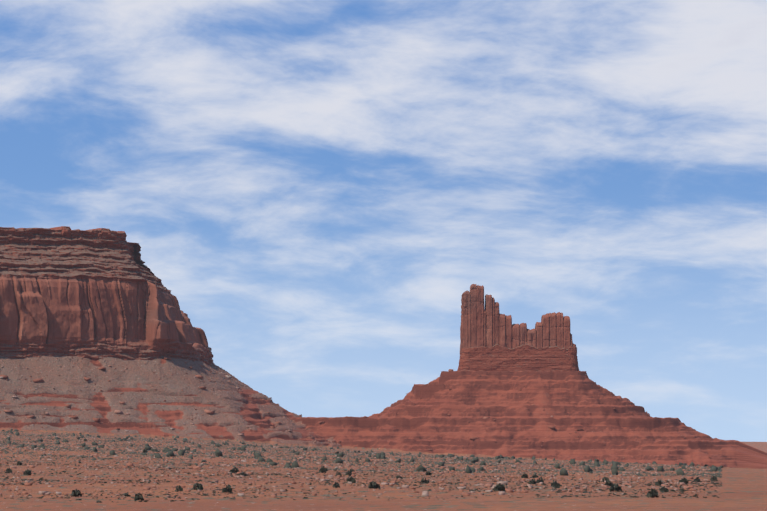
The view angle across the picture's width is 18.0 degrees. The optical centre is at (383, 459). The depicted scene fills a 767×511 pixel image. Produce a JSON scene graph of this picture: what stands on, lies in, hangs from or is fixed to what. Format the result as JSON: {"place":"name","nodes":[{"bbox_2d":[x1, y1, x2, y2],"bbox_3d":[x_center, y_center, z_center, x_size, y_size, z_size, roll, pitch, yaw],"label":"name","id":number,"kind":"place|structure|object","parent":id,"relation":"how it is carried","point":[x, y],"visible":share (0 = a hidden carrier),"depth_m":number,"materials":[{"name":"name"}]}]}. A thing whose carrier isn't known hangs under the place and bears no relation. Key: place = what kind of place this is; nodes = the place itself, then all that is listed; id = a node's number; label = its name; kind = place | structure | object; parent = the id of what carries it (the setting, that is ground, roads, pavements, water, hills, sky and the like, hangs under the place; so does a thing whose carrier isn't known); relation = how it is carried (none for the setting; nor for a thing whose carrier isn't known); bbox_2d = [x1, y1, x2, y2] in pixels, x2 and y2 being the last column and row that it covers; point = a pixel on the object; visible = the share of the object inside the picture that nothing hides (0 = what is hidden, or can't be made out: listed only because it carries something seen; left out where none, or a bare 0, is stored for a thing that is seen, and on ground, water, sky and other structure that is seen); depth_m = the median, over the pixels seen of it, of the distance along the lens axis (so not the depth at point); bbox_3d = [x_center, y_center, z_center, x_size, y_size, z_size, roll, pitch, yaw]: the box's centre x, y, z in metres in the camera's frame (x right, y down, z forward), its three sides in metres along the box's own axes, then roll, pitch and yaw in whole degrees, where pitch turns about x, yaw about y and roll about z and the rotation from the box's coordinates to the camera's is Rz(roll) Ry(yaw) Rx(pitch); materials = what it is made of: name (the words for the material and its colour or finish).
{"place":"outdoors","nodes":[
{"label":"outdoors","id":0,"kind":"place"},
{"bbox_2d":[0,226,213,364],"bbox_3d":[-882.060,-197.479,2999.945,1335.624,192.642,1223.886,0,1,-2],"label":"mesa cliff","id":1,"kind":"structure","parent":0,"point":[97,294],"depth_m":3012.35,"materials":[{"name":"red stone"}]},
{"bbox_2d":[0,355,766,510],"bbox_3d":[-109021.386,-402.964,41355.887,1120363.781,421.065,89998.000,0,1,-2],"label":"desert ground","id":2,"kind":"structure","parent":0,"point":[743,479],"depth_m":2927.96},
{"bbox_2d":[0,402,722,476],"bbox_3d":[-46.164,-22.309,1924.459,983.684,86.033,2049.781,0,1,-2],"label":"scrub","id":3,"kind":"object","parent":2,"relation":"on","point":[420,468],"visible":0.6,"depth_m":1309.83,"materials":[{"name":"green plant"}]},
{"bbox_2d":[0,461,722,502],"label":"scattered rocks","id":4,"kind":"object","parent":2,"relation":"on","point":[652,493],"visible":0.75,"depth_m":651.80,"materials":[{"name":"stone"}]},
{"bbox_2d":[0,0,766,441],"label":"sky","id":5,"kind":"structure","parent":0,"point":[320,187],"materials":[{"name":"blue"}]},
{"bbox_2d":[457,344,578,371],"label":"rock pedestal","id":6,"kind":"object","parent":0,"point":[522,357],"depth_m":3290.23,"materials":[{"name":"brown stone"}]},
{"bbox_2d":[460,284,576,352],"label":"rock spires","id":7,"kind":"object","parent":6,"relation":"on","point":[489,326],"visible":0.9,"depth_m":3293.33,"materials":[{"name":"brown stone"}]}
]}

